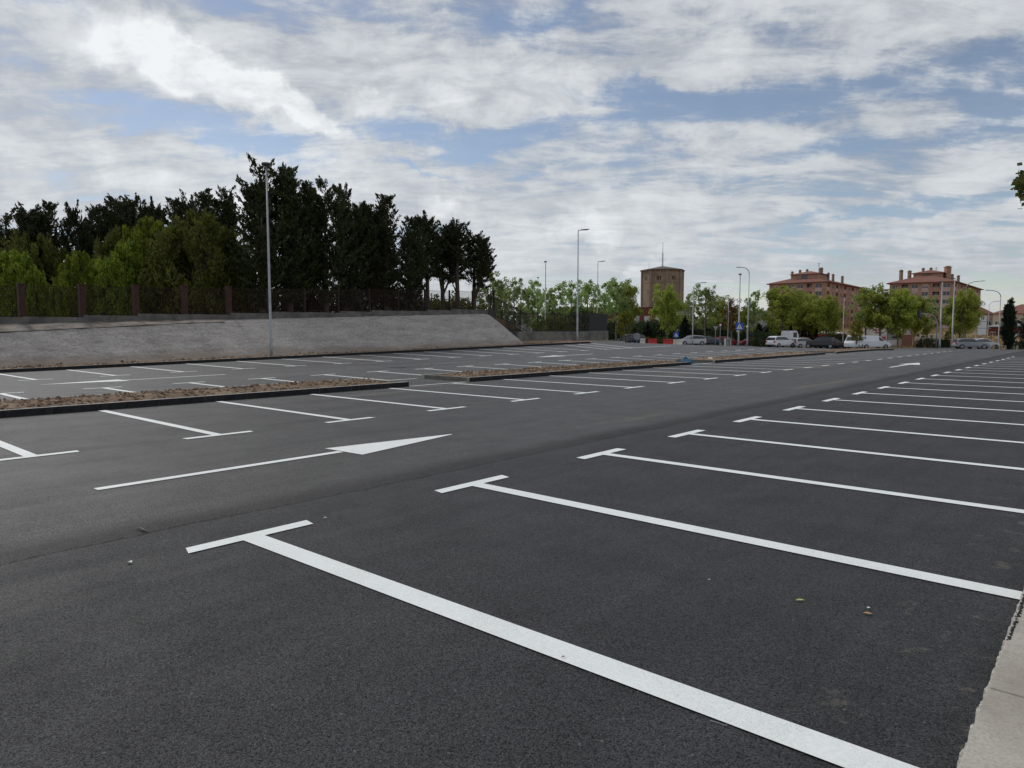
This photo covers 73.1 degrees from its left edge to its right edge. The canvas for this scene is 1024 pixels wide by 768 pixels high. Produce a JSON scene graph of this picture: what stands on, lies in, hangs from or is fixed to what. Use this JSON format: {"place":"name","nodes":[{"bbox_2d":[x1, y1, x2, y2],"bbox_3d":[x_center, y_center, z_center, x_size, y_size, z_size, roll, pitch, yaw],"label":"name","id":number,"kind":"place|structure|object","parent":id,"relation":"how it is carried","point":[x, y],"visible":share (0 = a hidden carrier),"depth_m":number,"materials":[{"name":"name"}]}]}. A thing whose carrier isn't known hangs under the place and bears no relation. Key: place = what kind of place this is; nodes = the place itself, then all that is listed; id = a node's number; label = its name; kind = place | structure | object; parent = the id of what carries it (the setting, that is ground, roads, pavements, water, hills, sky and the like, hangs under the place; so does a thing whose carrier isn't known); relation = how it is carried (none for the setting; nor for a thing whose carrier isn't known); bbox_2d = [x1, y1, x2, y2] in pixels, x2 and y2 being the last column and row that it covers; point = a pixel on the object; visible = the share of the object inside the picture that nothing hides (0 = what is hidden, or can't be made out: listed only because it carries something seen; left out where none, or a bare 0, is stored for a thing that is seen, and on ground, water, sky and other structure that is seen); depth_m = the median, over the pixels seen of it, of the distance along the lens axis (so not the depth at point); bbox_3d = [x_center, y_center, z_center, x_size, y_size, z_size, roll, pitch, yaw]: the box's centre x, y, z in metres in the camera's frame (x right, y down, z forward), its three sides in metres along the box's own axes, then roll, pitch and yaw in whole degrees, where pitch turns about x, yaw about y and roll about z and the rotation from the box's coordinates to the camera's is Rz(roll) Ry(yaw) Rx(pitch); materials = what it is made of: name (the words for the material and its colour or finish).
{"place":"outdoors","nodes":[
{"label":"outdoors","id":0,"kind":"place"},
{"bbox_2d":[0,342,1023,767],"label":"car park","id":1,"kind":"structure","parent":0,"point":[668,562],"depth_m":4.91,"materials":[{"name":"grey asphalt"}]},
{"bbox_2d":[0,378,408,417],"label":"median strip","id":2,"kind":"object","parent":1,"relation":"on","point":[51,405],"visible":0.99,"depth_m":16.00,"materials":[{"name":"concrete"}]},
{"bbox_2d":[0,340,624,372],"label":"verge","id":3,"kind":"structure","parent":1,"relation":"on","point":[40,367],"depth_m":35.80,"materials":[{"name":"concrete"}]},
{"bbox_2d":[261,162,272,356],"bbox_3d":[-12.879,-6.444,36.617,0.500,10.370,0.500,0,4,0],"label":"street lamp","id":4,"kind":"object","parent":3,"relation":"on","point":[266,164],"visible":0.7,"depth_m":36.59,"materials":[{"name":"metal"}]},
{"bbox_2d":[488,294,527,333],"bbox_3d":[-0.295,-5.500,58.690,0.060,4.050,5.353,3,6,38],"label":"stepped fence","id":5,"kind":"object","parent":3,"relation":"on","point":[511,315],"visible":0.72,"depth_m":58.32,"materials":[{"name":"grey metal"}]},
{"bbox_2d":[501,311,607,340],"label":"garden wall","id":6,"kind":"structure","parent":3,"relation":"on","point":[597,330],"depth_m":64.11,"materials":[{"name":"concrete"}]},
{"bbox_2d":[535,281,569,319],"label":"plane tree","id":7,"kind":"object","parent":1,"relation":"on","point":[551,298],"visible":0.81,"depth_m":80.92,"materials":[{"name":"green plant"}]},
{"bbox_2d":[422,360,690,381],"bbox_3d":[2.836,-0.664,29.070,2.340,0.392,15.450,4,6,41],"label":"median strip","id":8,"kind":"object","parent":1,"relation":"on","point":[479,375],"visible":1,"depth_m":26.22,"materials":[{"name":"concrete"}]},
{"bbox_2d":[558,279,588,318],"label":"plane tree","id":9,"kind":"object","parent":1,"relation":"on","point":[568,294],"visible":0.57,"depth_m":83.11,"materials":[{"name":"green plant"}]},
{"bbox_2d":[572,279,601,328],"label":"plane tree","id":10,"kind":"object","parent":1,"relation":"on","point":[589,288],"visible":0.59,"depth_m":85.00,"materials":[{"name":"green plant"}]},
{"bbox_2d":[602,276,632,340],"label":"plane tree","id":11,"kind":"object","parent":1,"relation":"on","point":[617,289],"visible":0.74,"depth_m":95.03,"materials":[{"name":"green plant"}]},
{"bbox_2d":[612,278,643,342],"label":"plane tree","id":12,"kind":"object","parent":1,"relation":"on","point":[631,294],"visible":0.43,"depth_m":97.56,"materials":[{"name":"green plant"}]},
{"bbox_2d":[648,283,688,338],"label":"plane tree","id":13,"kind":"object","parent":1,"relation":"on","point":[671,304],"visible":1,"depth_m":102.59,"materials":[{"name":"green plant"}]},
{"bbox_2d":[682,335,706,344],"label":"parked car","id":14,"kind":"object","parent":1,"relation":"on","point":[697,339],"visible":0.67,"depth_m":100.14,"materials":[{"name":"grey paint"}]},
{"bbox_2d":[688,283,722,344],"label":"plane tree","id":15,"kind":"object","parent":1,"relation":"on","point":[705,292],"visible":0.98,"depth_m":103.12,"materials":[{"name":"green plant"}]},
{"bbox_2d":[674,351,824,362],"bbox_3d":[15.634,-1.758,43.576,2.340,0.375,17.900,4,6,41],"label":"median strip","id":16,"kind":"object","parent":1,"relation":"on","point":[719,359],"visible":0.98,"depth_m":40.83,"materials":[{"name":"concrete"}]},
{"bbox_2d":[766,336,793,346],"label":"parked car","id":17,"kind":"object","parent":1,"relation":"on","point":[779,341],"visible":0.94,"depth_m":97.86,"materials":[{"name":"white paint"}]},
{"bbox_2d":[806,337,837,348],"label":"parked car","id":18,"kind":"object","parent":1,"relation":"on","point":[830,342],"visible":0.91,"depth_m":97.83,"materials":[{"name":"black paint"}]},
{"bbox_2d":[804,348,893,353],"bbox_3d":[29.009,-2.843,58.742,2.340,0.508,17.400,4,6,41],"label":"median strip","id":19,"kind":"object","parent":1,"relation":"on","point":[844,350],"visible":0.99,"depth_m":55.58,"materials":[{"name":"concrete"}]},
{"bbox_2d":[687,344,1022,348],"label":"street kerb","id":20,"kind":"structure","parent":1,"relation":"on","point":[847,348],"depth_m":103.09,"materials":[{"name":"concrete"}]},
{"bbox_2d":[860,336,890,347],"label":"parked van","id":21,"kind":"object","parent":1,"relation":"on","point":[874,341],"visible":0.58,"depth_m":96.95,"materials":[{"name":"white paint"}]},
{"bbox_2d":[952,338,989,348],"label":"parked car","id":22,"kind":"object","parent":1,"relation":"on","point":[961,343],"visible":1,"depth_m":95.21,"materials":[{"name":"silver metal"}]},
{"bbox_2d":[0,0,1023,319],"label":"sky","id":23,"kind":"structure","parent":0,"point":[864,142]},
{"bbox_2d":[496,317,1020,347],"bbox_3d":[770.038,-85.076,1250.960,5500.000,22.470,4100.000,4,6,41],"label":"ground","id":24,"kind":"structure","parent":0,"point":[515,328],"depth_m":159.06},
{"bbox_2d":[0,207,23,278],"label":"conifer tree","id":25,"kind":"object","parent":24,"relation":"on","point":[6,222],"visible":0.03,"depth_m":60.94,"materials":[{"name":"green plant"}]},
{"bbox_2d":[0,250,46,315],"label":"pine tree","id":26,"kind":"object","parent":24,"relation":"on","point":[12,267],"visible":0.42,"depth_m":43.87,"materials":[{"name":"green plant"}]},
{"bbox_2d":[5,202,61,284],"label":"conifer tree","id":27,"kind":"object","parent":24,"relation":"on","point":[23,218],"visible":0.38,"depth_m":56.66,"materials":[{"name":"green plant"}]},
{"bbox_2d":[18,265,49,316],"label":"pine tree","id":28,"kind":"object","parent":24,"relation":"on","point":[34,277],"visible":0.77,"depth_m":43.39,"materials":[{"name":"green plant"}]},
{"bbox_2d":[0,229,69,303],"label":"pine tree","id":29,"kind":"object","parent":24,"relation":"on","point":[52,258],"visible":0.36,"depth_m":54.80,"materials":[{"name":"green plant"}]},
{"bbox_2d":[27,199,70,285],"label":"conifer tree","id":30,"kind":"object","parent":24,"relation":"on","point":[49,208],"visible":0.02,"depth_m":60.83,"materials":[{"name":"green plant"}]},
{"bbox_2d":[56,199,94,274],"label":"conifer tree","id":31,"kind":"object","parent":24,"relation":"on","point":[73,223],"visible":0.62,"depth_m":58.83,"materials":[{"name":"green plant"}]},
{"bbox_2d":[53,249,110,316],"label":"pine tree","id":32,"kind":"object","parent":24,"relation":"on","point":[85,262],"visible":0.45,"depth_m":44.90,"materials":[{"name":"green plant"}]},
{"bbox_2d":[84,203,102,257],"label":"conifer tree","id":33,"kind":"object","parent":24,"relation":"on","point":[94,214],"visible":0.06,"depth_m":62.86,"materials":[{"name":"green plant"}]},
{"bbox_2d":[89,192,132,258],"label":"conifer tree","id":34,"kind":"object","parent":24,"relation":"on","point":[119,218],"visible":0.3,"depth_m":59.44,"materials":[{"name":"green plant"}]},
{"bbox_2d":[92,224,129,260],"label":"pine tree","id":35,"kind":"object","parent":24,"relation":"on","point":[109,242],"visible":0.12,"depth_m":52.40,"materials":[{"name":"green plant"}]},
{"bbox_2d":[85,256,140,315],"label":"pine tree","id":36,"kind":"object","parent":24,"relation":"on","point":[115,268],"visible":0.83,"depth_m":44.90,"materials":[{"name":"green plant"}]},
{"bbox_2d":[96,192,147,234],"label":"conifer tree","id":37,"kind":"object","parent":24,"relation":"on","point":[133,204],"visible":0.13,"depth_m":61.61,"materials":[{"name":"green plant"}]},
{"bbox_2d":[108,238,160,315],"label":"pine tree","id":38,"kind":"object","parent":24,"relation":"on","point":[134,261],"visible":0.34,"depth_m":46.75,"materials":[{"name":"green plant"}]},
{"bbox_2d":[134,195,165,228],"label":"conifer tree","id":39,"kind":"object","parent":24,"relation":"on","point":[155,213],"visible":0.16,"depth_m":58.43,"materials":[{"name":"green plant"}]},
{"bbox_2d":[113,215,194,312],"bbox_3d":[-25.513,-7.775,49.505,5.277,8.608,5.862,4,6,44],"label":"pine tree","id":40,"kind":"object","parent":24,"relation":"on","point":[144,228],"visible":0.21,"depth_m":48.12,"materials":[{"name":"green plant"}]},
{"bbox_2d":[160,197,181,225],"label":"conifer tree","id":41,"kind":"object","parent":24,"relation":"on","point":[171,202],"visible":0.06,"depth_m":60.73,"materials":[{"name":"green plant"}]},
{"bbox_2d":[157,244,198,313],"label":"pine tree","id":42,"kind":"object","parent":24,"relation":"on","point":[181,256],"visible":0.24,"depth_m":48.98,"materials":[{"name":"green plant"}]},
{"bbox_2d":[171,189,206,252],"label":"conifer tree","id":43,"kind":"object","parent":24,"relation":"on","point":[184,205],"visible":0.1,"depth_m":58.74,"materials":[{"name":"green plant"}]},
{"bbox_2d":[137,207,255,314],"bbox_3d":[-21.698,-7.872,47.579,7.362,8.625,6.889,-3,5,-30],"label":"pine tree","id":44,"kind":"object","parent":24,"relation":"on","point":[193,235],"visible":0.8,"depth_m":45.92,"materials":[{"name":"green plant"}]},
{"bbox_2d":[180,194,220,270],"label":"conifer tree","id":45,"kind":"object","parent":24,"relation":"on","point":[215,202],"visible":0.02,"depth_m":56.20,"materials":[{"name":"green plant"}]},
{"bbox_2d":[0,286,435,316],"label":"undergrowth","id":46,"kind":"object","parent":24,"relation":"on","point":[377,306],"visible":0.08,"depth_m":53.18,"materials":[{"name":"green plant"}]},
{"bbox_2d":[189,184,252,297],"bbox_3d":[-23.061,-10.322,55.008,4.551,11.197,6.583,1,4,14],"label":"conifer tree","id":47,"kind":"object","parent":24,"relation":"on","point":[227,216],"visible":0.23,"depth_m":54.54,"materials":[{"name":"green plant"}]},
{"bbox_2d":[201,241,255,313],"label":"pine tree","id":48,"kind":"object","parent":24,"relation":"on","point":[238,304],"visible":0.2,"depth_m":47.70,"materials":[{"name":"green plant"}]},
{"bbox_2d":[0,283,495,323],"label":"fence","id":49,"kind":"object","parent":24,"relation":"on","point":[184,314],"depth_m":39.68,"materials":[{"name":"metal"}]},
{"bbox_2d":[0,314,523,367],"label":"concrete bank","id":50,"kind":"structure","parent":24,"relation":"on","point":[22,344],"depth_m":38.55,"materials":[{"name":"grey concrete"}]},
{"bbox_2d":[225,152,304,311],"bbox_3d":[-16.911,-9.740,46.792,5.403,11.495,5.769,0,4,-5],"label":"conifer tree","id":51,"kind":"object","parent":24,"relation":"on","point":[254,209],"visible":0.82,"depth_m":45.97,"materials":[{"name":"green plant"}]},
{"bbox_2d":[262,161,329,311],"bbox_3d":[-15.414,-9.731,47.928,4.568,11.126,4.897,2,5,23],"label":"conifer tree","id":52,"kind":"object","parent":24,"relation":"on","point":[290,195],"visible":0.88,"depth_m":47.51,"materials":[{"name":"green plant"}]},
{"bbox_2d":[296,198,321,311],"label":"conifer tree","id":53,"kind":"object","parent":24,"relation":"on","point":[312,294],"visible":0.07,"depth_m":51.48,"materials":[{"name":"green plant"}]},
{"bbox_2d":[302,175,357,312],"bbox_3d":[-13.107,-9.568,49.152,4.901,10.420,3.388,2,5,28],"label":"conifer tree","id":54,"kind":"object","parent":24,"relation":"on","point":[334,209],"visible":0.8,"depth_m":48.74,"materials":[{"name":"green plant"}]},
{"bbox_2d":[322,182,374,309],"bbox_3d":[-12.080,-9.547,50.471,4.246,10.071,3.976,1,4,10],"label":"conifer tree","id":55,"kind":"object","parent":24,"relation":"on","point":[355,275],"visible":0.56,"depth_m":50.23,"materials":[{"name":"green plant"}]},
{"bbox_2d":[349,200,379,311],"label":"conifer tree","id":56,"kind":"object","parent":24,"relation":"on","point":[372,234],"visible":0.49,"depth_m":51.14,"materials":[{"name":"green plant"}]},
{"bbox_2d":[357,193,414,310],"bbox_3d":[-9.785,-9.639,52.901,4.808,9.619,5.154,1,5,19],"label":"conifer tree","id":57,"kind":"object","parent":24,"relation":"on","point":[385,258],"visible":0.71,"depth_m":51.93,"materials":[{"name":"green plant"}]},
{"bbox_2d":[396,215,430,310],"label":"conifer tree","id":58,"kind":"object","parent":24,"relation":"on","point":[417,271],"visible":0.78,"depth_m":53.88,"materials":[{"name":"green plant"}]},
{"bbox_2d":[400,209,446,309],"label":"conifer tree","id":59,"kind":"object","parent":24,"relation":"on","point":[430,228],"visible":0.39,"depth_m":56.48,"materials":[{"name":"green plant"}]},
{"bbox_2d":[429,219,464,308],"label":"conifer tree","id":60,"kind":"object","parent":24,"relation":"on","point":[439,274],"visible":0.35,"depth_m":58.80,"materials":[{"name":"green plant"}]},
{"bbox_2d":[437,217,477,308],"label":"conifer tree","id":61,"kind":"object","parent":24,"relation":"on","point":[455,234],"visible":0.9,"depth_m":58.34,"materials":[{"name":"green plant"}]},
{"bbox_2d":[430,290,503,317],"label":"shrub","id":62,"kind":"object","parent":24,"relation":"on","point":[478,306],"visible":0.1,"depth_m":70.24,"materials":[{"name":"green plant"}]},
{"bbox_2d":[463,229,496,308],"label":"conifer tree","id":63,"kind":"object","parent":24,"relation":"on","point":[482,261],"visible":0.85,"depth_m":59.65,"materials":[{"name":"green plant"}]},
{"bbox_2d":[476,271,511,315],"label":"plane tree","id":64,"kind":"object","parent":24,"relation":"on","point":[493,284],"visible":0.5,"depth_m":76.88,"materials":[{"name":"green plant"}]},
{"bbox_2d":[495,276,529,325],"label":"plane tree","id":65,"kind":"object","parent":24,"relation":"on","point":[516,291],"visible":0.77,"depth_m":79.11,"materials":[{"name":"green plant"}]},
{"bbox_2d":[517,284,542,328],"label":"plane tree","id":66,"kind":"object","parent":24,"relation":"on","point":[530,299],"visible":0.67,"depth_m":85.14,"materials":[{"name":"green plant"}]},
{"bbox_2d":[525,279,547,322],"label":"plane tree","id":67,"kind":"object","parent":24,"relation":"on","point":[537,284],"visible":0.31,"depth_m":91.24,"materials":[{"name":"green plant"}]},
{"bbox_2d":[534,313,574,330],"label":"shrub","id":68,"kind":"object","parent":24,"relation":"on","point":[551,323],"visible":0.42,"depth_m":71.11,"materials":[{"name":"green plant"}]},
{"bbox_2d":[562,304,612,339],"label":"hedge bush","id":69,"kind":"object","parent":24,"relation":"on","point":[572,311],"visible":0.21,"depth_m":76.94,"materials":[{"name":"green plant"}]},
{"bbox_2d":[592,281,618,322],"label":"plane tree","id":70,"kind":"object","parent":24,"relation":"on","point":[605,297],"visible":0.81,"depth_m":90.98,"materials":[{"name":"green plant"}]},
{"bbox_2d":[613,310,635,340],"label":"young tree","id":71,"kind":"object","parent":24,"relation":"on","point":[623,322],"visible":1,"depth_m":92.43,"materials":[{"name":"green plant"}]},
{"bbox_2d":[561,307,694,331],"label":"red brick building","id":72,"kind":"structure","parent":24,"relation":"on","point":[645,315],"depth_m":137.36,"materials":[{"name":"grey"}]},
{"bbox_2d":[628,319,669,342],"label":"hedge bush","id":73,"kind":"object","parent":24,"relation":"on","point":[640,326],"visible":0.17,"depth_m":113.47,"materials":[{"name":"green plant"}]},
{"bbox_2d":[640,256,684,306],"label":"water tower","id":74,"kind":"structure","parent":24,"relation":"on","point":[663,276],"depth_m":164.94,"materials":[{"name":"brick"}]},
{"bbox_2d":[634,315,698,341],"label":"hedge bush","id":75,"kind":"object","parent":24,"relation":"on","point":[664,330],"visible":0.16,"depth_m":113.36,"materials":[{"name":"green plant"}]},
{"bbox_2d":[678,315,691,338],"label":"spruce tree","id":76,"kind":"object","parent":24,"relation":"on","point":[683,327],"visible":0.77,"depth_m":111.39,"materials":[{"name":"green plant"}]},
{"bbox_2d":[678,293,703,327],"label":"plane tree","id":77,"kind":"object","parent":24,"relation":"on","point":[690,310],"visible":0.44,"depth_m":117.15,"materials":[{"name":"green plant"}]},
{"bbox_2d":[704,295,732,336],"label":"plane tree","id":78,"kind":"object","parent":24,"relation":"on","point":[720,309],"visible":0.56,"depth_m":110.85,"materials":[{"name":"green plant"}]},
{"bbox_2d":[719,297,745,344],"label":"plane tree","id":79,"kind":"object","parent":24,"relation":"on","point":[733,315],"visible":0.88,"depth_m":104.30,"materials":[{"name":"green plant"}]},
{"bbox_2d":[743,290,766,333],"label":"plane tree","id":80,"kind":"object","parent":24,"relation":"on","point":[753,304],"visible":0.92,"depth_m":108.99,"materials":[{"name":"green plant"}]},
{"bbox_2d":[748,329,775,346],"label":"hedge bush","id":81,"kind":"object","parent":24,"relation":"on","point":[758,334],"visible":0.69,"depth_m":103.22,"materials":[{"name":"green plant"}]},
{"bbox_2d":[755,285,811,334],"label":"plane tree","id":82,"kind":"object","parent":24,"relation":"on","point":[785,309],"visible":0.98,"depth_m":108.68,"materials":[{"name":"green plant"}]},
{"bbox_2d":[792,292,818,336],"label":"plane tree","id":83,"kind":"object","parent":24,"relation":"on","point":[801,321],"visible":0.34,"depth_m":114.48,"materials":[{"name":"green plant"}]},
{"bbox_2d":[766,267,867,330],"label":"apartment block","id":84,"kind":"structure","parent":24,"relation":"on","point":[820,283],"depth_m":253.99,"materials":[{"name":"red brick"}]},
{"bbox_2d":[803,293,849,335],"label":"plane tree","id":85,"kind":"object","parent":24,"relation":"on","point":[826,310],"visible":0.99,"depth_m":108.61,"materials":[{"name":"green plant"}]},
{"bbox_2d":[846,319,867,347],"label":"young tree","id":86,"kind":"object","parent":24,"relation":"on","point":[858,331],"visible":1,"depth_m":91.48,"materials":[{"name":"green plant"}]},
{"bbox_2d":[848,282,883,335],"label":"plane tree","id":87,"kind":"object","parent":24,"relation":"on","point":[863,318],"visible":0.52,"depth_m":111.44,"materials":[{"name":"green plant"}]},
{"bbox_2d":[863,327,901,345],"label":"painted wall","id":88,"kind":"structure","parent":24,"relation":"on","point":[891,339],"depth_m":127.68,"materials":[{"name":"white paint"}]},
{"bbox_2d":[856,286,911,336],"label":"plane tree","id":89,"kind":"object","parent":24,"relation":"on","point":[878,299],"visible":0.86,"depth_m":108.70,"materials":[{"name":"green plant"}]},
{"bbox_2d":[875,287,921,347],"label":"plane tree","id":90,"kind":"object","parent":24,"relation":"on","point":[906,314],"visible":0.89,"depth_m":106.48,"materials":[{"name":"green plant"}]},
{"bbox_2d":[900,295,933,347],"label":"plane tree","id":91,"kind":"object","parent":24,"relation":"on","point":[919,325],"visible":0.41,"depth_m":110.60,"materials":[{"name":"green plant"}]},
{"bbox_2d":[829,328,1022,347],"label":"dry grass","id":92,"kind":"structure","parent":24,"relation":"on","point":[942,337],"depth_m":156.73,"materials":[{"name":"plant"}]},
{"bbox_2d":[914,336,938,347],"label":"hedge bush","id":93,"kind":"object","parent":24,"relation":"on","point":[928,343],"visible":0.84,"depth_m":107.29,"materials":[{"name":"green plant"}]},
{"bbox_2d":[920,295,940,337],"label":"plane tree","id":94,"kind":"object","parent":24,"relation":"on","point":[934,312],"visible":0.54,"depth_m":115.04,"materials":[{"name":"green plant"}]},
{"bbox_2d":[886,266,983,328],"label":"apartment block","id":95,"kind":"structure","parent":24,"relation":"on","point":[924,283],"depth_m":228.95,"materials":[{"name":"red brick"}]},
{"bbox_2d":[935,287,985,338],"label":"plane tree","id":96,"kind":"object","parent":24,"relation":"on","point":[962,300],"visible":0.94,"depth_m":106.79,"materials":[{"name":"green plant"}]},
{"bbox_2d":[973,316,990,337],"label":"billboard","id":97,"kind":"object","parent":24,"relation":"on","point":[982,329],"visible":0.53,"depth_m":149.47,"materials":[{"name":"metal"}]},
{"bbox_2d":[991,304,1023,324],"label":"terraced house","id":98,"kind":"structure","parent":24,"relation":"on","point":[1019,309],"depth_m":207.52,"materials":[{"name":"grey paint"}]},
{"bbox_2d":[999,297,1018,348],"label":"cypress tree","id":99,"kind":"object","parent":24,"relation":"on","point":[1008,325],"visible":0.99,"depth_m":81.45,"materials":[{"name":"green plant"}]},
{"bbox_2d":[957,590,1023,767],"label":"pavement","id":100,"kind":"structure","parent":0,"point":[996,736],"depth_m":2.75,"materials":[{"name":"beige concrete"}]},
{"bbox_2d":[1010,162,1023,208],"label":"pavement tree","id":101,"kind":"object","parent":100,"relation":"on","point":[1018,182],"visible":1,"depth_m":12.78,"materials":[{"name":"green plant"}]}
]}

